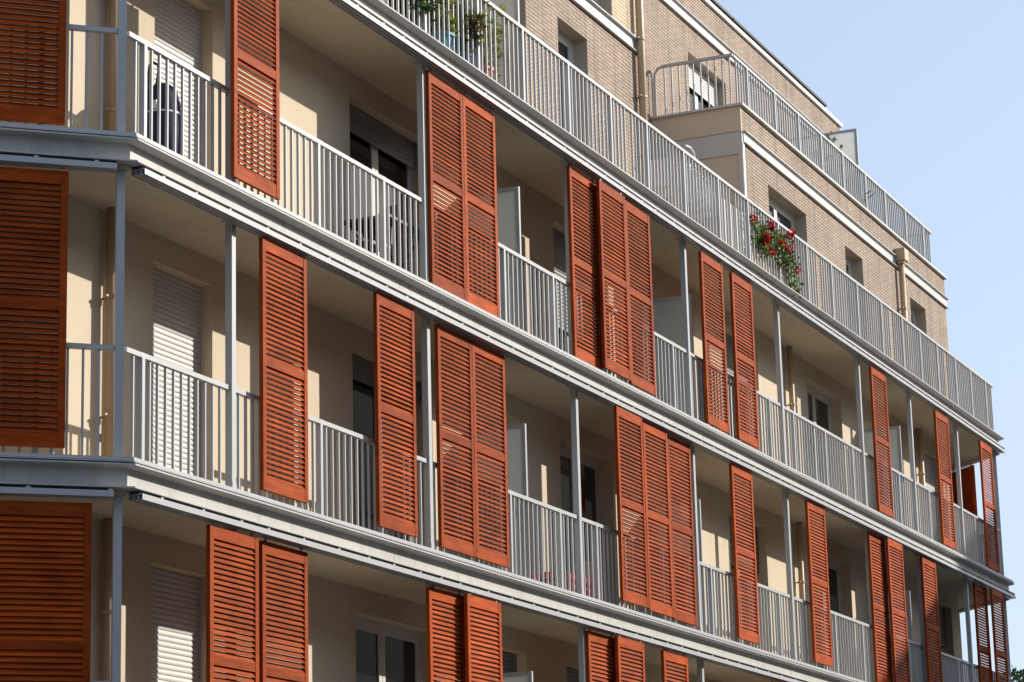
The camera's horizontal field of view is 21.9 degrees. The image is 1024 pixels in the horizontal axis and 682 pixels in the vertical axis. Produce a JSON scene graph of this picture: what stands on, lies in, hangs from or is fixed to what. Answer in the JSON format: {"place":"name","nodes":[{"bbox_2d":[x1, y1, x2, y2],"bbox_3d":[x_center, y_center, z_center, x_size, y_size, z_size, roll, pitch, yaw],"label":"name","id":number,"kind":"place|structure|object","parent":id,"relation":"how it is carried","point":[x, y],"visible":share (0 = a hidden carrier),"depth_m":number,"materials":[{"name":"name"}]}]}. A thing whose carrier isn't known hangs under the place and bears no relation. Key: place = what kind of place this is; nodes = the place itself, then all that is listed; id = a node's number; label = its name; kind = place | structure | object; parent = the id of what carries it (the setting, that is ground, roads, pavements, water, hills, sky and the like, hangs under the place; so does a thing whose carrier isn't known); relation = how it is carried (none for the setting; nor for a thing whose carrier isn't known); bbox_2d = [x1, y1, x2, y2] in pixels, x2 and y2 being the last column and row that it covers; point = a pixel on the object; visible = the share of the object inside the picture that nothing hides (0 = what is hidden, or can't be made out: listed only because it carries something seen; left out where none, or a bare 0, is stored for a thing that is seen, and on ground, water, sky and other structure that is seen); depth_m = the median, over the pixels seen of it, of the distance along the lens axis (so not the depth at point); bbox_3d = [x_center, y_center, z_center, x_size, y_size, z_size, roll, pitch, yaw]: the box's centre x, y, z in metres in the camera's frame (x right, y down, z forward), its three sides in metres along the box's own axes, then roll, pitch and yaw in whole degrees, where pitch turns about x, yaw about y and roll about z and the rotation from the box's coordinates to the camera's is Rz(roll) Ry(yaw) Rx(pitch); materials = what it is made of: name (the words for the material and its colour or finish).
{"place":"outdoors","nodes":[
{"label":"outdoors","id":0,"kind":"place"},
{"bbox_2d":[147,61,180,153],"bbox_3d":[-3.183,-1.979,23.805,0.436,1.132,0.365,-7,-15,23],"label":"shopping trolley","id":1,"kind":"object","parent":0,"point":[178,127],"visible":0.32,"depth_m":23.66,"materials":[{"name":"black fabric"}]},
{"bbox_2d":[0,0,1015,681],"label":"apartment building","id":2,"kind":"structure","parent":0,"point":[264,416],"depth_m":28.82,"materials":[{"name":"brick"}]},
{"bbox_2d":[150,567,199,681],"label":"window","id":3,"kind":"structure","parent":2,"relation":"in","point":[175,597],"depth_m":24.17,"materials":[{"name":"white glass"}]},
{"bbox_2d":[152,268,200,476],"bbox_3d":[-3.179,0.508,24.598,0.037,2.314,1.056,-7,-15,23],"label":"window","id":4,"kind":"structure","parent":2,"relation":"in","point":[176,302],"depth_m":24.77,"materials":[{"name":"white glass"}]},
{"bbox_2d":[154,0,201,164],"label":"window","id":5,"kind":"structure","parent":2,"relation":"in","point":[177,24],"depth_m":25.54,"materials":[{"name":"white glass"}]},
{"bbox_2d":[350,213,392,261],"bbox_3d":[-1.526,-0.965,27.619,0.440,0.861,0.496,-14,-18,41],"label":"garden chair","id":6,"kind":"object","parent":2,"relation":"on","point":[368,240],"visible":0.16,"depth_m":27.63,"materials":[{"name":"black plastic"}]},
{"bbox_2d":[343,213,418,267],"bbox_3d":[-1.332,-0.840,27.868,0.560,0.737,0.900,-7,-15,23],"label":"folding table","id":7,"kind":"object","parent":2,"relation":"on","point":[368,227],"visible":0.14,"depth_m":27.82,"materials":[{"name":"black plastic"}]},
{"bbox_2d":[349,103,416,274],"bbox_3d":[-1.495,-1.342,29.164,0.105,2.269,1.910,-7,-15,23],"label":"window","id":8,"kind":"structure","parent":2,"relation":"in","point":[373,144],"depth_m":29.48,"materials":[{"name":"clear glass"}]},
{"bbox_2d":[352,354,421,544],"bbox_3d":[-1.423,1.380,28.510,0.105,2.269,1.910,-7,-15,23],"label":"window","id":9,"kind":"structure","parent":2,"relation":"in","point":[363,369],"depth_m":28.38,"materials":[{"name":"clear glass"}]},
{"bbox_2d":[355,617,422,681],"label":"window","id":10,"kind":"structure","parent":2,"relation":"in","point":[384,652],"depth_m":28.18,"materials":[{"name":"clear glass"}]},
{"bbox_2d":[388,0,443,24],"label":"potted plant","id":11,"kind":"object","parent":2,"relation":"on","point":[426,7],"visible":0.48,"depth_m":28.40,"materials":[{"name":"green plant"}]},
{"bbox_2d":[430,0,460,49],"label":"potted plant","id":12,"kind":"object","parent":2,"relation":"on","point":[454,20],"visible":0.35,"depth_m":29.12,"materials":[{"name":"green plant"}]},
{"bbox_2d":[449,0,486,62],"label":"potted plant","id":13,"kind":"object","parent":2,"relation":"on","point":[475,23],"visible":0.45,"depth_m":29.64,"materials":[{"name":"green plant"}]},
{"bbox_2d":[469,178,488,192],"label":"window","id":14,"kind":"structure","parent":2,"relation":"in","point":[469,178],"depth_m":31.66,"materials":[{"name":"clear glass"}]},
{"bbox_2d":[463,0,511,80],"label":"potted plant","id":15,"kind":"object","parent":2,"relation":"on","point":[499,32],"visible":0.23,"depth_m":30.50,"materials":[{"name":"green plant"}]},
{"bbox_2d":[476,409,506,427],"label":"window","id":16,"kind":"structure","parent":2,"relation":"in","point":[476,409],"depth_m":31.27,"materials":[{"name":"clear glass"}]},
{"bbox_2d":[480,650,516,673],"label":"window","id":17,"kind":"structure","parent":2,"relation":"in","point":[509,660],"depth_m":30.91,"materials":[{"name":"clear glass"}]},
{"bbox_2d":[558,30,574,135],"bbox_3d":[0.613,-2.977,34.701,0.060,2.309,1.000,-7,-15,23],"label":"window","id":18,"kind":"structure","parent":2,"relation":"in","point":[565,45],"depth_m":35.13,"materials":[{"name":"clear glass"}]},
{"bbox_2d":[553,228,595,354],"bbox_3d":[0.740,-0.230,34.032,0.105,2.269,1.750,-7,-15,23],"label":"window","id":19,"kind":"structure","parent":2,"relation":"in","point":[558,237],"depth_m":33.91,"materials":[{"name":"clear glass"}]},
{"bbox_2d":[560,444,603,600],"bbox_3d":[0.791,2.495,33.386,0.060,2.269,1.750,-7,-15,23],"label":"window","id":20,"kind":"structure","parent":2,"relation":"in","point":[590,473],"depth_m":33.84,"materials":[{"name":"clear glass"}]},
{"bbox_2d":[566,667,610,681],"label":"window","id":21,"kind":"structure","parent":2,"relation":"in","point":[572,674],"depth_m":32.64,"materials":[{"name":"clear glass"}]},
{"bbox_2d":[651,144,712,218],"bbox_3d":[2.341,-2.111,36.395,0.422,1.396,1.720,-7,-15,23],"label":"clothes airer","id":22,"kind":"object","parent":2,"relation":"on","point":[690,148],"visible":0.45,"depth_m":36.18,"materials":[{"name":"white paint"}]},
{"bbox_2d":[688,64,717,109],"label":"window","id":23,"kind":"structure","parent":2,"relation":"in","point":[696,72],"depth_m":44.71,"materials":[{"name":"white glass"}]},
{"bbox_2d":[721,197,743,253],"bbox_3d":[3.218,-1.506,37.875,0.022,0.825,1.235,-7,-15,23],"label":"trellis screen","id":24,"kind":"object","parent":2,"relation":"on","point":[733,227],"visible":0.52,"depth_m":37.73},
{"bbox_2d":[722,333,750,443],"bbox_3d":[3.272,1.031,39.549,0.105,2.269,1.650,-7,-15,23],"label":"window","id":25,"kind":"structure","parent":2,"relation":"in","point":[729,349],"depth_m":39.69,"materials":[{"name":"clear glass"}]},
{"bbox_2d":[729,516,759,648],"bbox_3d":[3.344,3.752,38.894,0.105,2.269,1.650,-7,-15,23],"label":"window","id":26,"kind":"structure","parent":2,"relation":"in","point":[730,525],"depth_m":39.15,"materials":[{"name":"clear glass"}]},
{"bbox_2d":[733,207,779,269],"bbox_3d":[3.454,-1.381,38.696,0.816,0.994,1.405,-7,-15,23],"label":"geranium planter","id":27,"kind":"object","parent":2,"relation":"on","point":[765,240],"visible":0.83,"depth_m":38.41,"materials":[{"name":"red plant"}]},
{"bbox_2d":[755,228,804,298],"bbox_3d":[3.887,-1.212,39.377,0.737,1.090,1.500,-7,-15,23],"label":"geranium planter","id":28,"kind":"object","parent":2,"relation":"on","point":[782,244],"visible":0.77,"depth_m":39.36,"materials":[{"name":"red plant"}]},
{"bbox_2d":[768,196,794,287],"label":"window","id":29,"kind":"structure","parent":2,"relation":"in","point":[776,210],"depth_m":43.20,"materials":[{"name":"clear glass"}]},
{"bbox_2d":[807,385,835,489],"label":"window","id":30,"kind":"structure","parent":2,"relation":"in","point":[819,405],"depth_m":43.75,"materials":[{"name":"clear glass"}]},
{"bbox_2d":[816,557,845,674],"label":"window","id":31,"kind":"structure","parent":2,"relation":"in","point":[834,575],"depth_m":43.35,"materials":[{"name":"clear glass"}]},
{"bbox_2d":[845,256,854,331],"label":"window","id":32,"kind":"structure","parent":2,"relation":"in","point":[848,262],"depth_m":46.45,"materials":[{"name":"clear glass"}]},
{"bbox_2d":[910,307,917,364],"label":"window","id":33,"kind":"structure","parent":2,"relation":"in","point":[913,320],"depth_m":50.15,"materials":[{"name":"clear glass"}]},
{"bbox_2d":[923,454,938,535],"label":"window","id":34,"kind":"structure","parent":2,"relation":"in","point":[929,464],"depth_m":49.64,"materials":[{"name":"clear glass"}]},
{"bbox_2d":[933,604,946,674],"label":"window","id":35,"kind":"structure","parent":2,"relation":"in","point":[941,610],"depth_m":49.13,"materials":[{"name":"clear glass"}]},
{"bbox_2d":[531,571,591,596],"bbox_3d":[0.589,2.941,31.045,0.400,0.360,0.900,-7,-15,23],"label":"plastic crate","id":36,"kind":"object","parent":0,"point":[566,580],"visible":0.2,"depth_m":30.75,"materials":[{"name":"grey plastic"}]},
{"bbox_2d":[585,561,590,595],"bbox_3d":[0.959,2.959,31.713,0.052,0.620,0.240,-7,-15,23],"label":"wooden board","id":37,"kind":"object","parent":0,"point":[589,571],"visible":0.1,"depth_m":31.67,"materials":[{"name":"brown wood"}]},
{"bbox_2d":[827,131,873,203],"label":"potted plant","id":38,"kind":"object","parent":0,"point":[828,137],"visible":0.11,"depth_m":47.92,"materials":[{"name":"green plant"}]},
{"bbox_2d":[716,0,1023,681],"label":"sky","id":39,"kind":"structure","parent":0,"point":[932,91],"materials":[{"name":"blue"}]},
{"bbox_2d":[1003,665,1023,681],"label":"tree","id":40,"kind":"object","parent":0,"point":[1016,675],"visible":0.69,"depth_m":101.11,"materials":[{"name":"green plant"}]}
]}

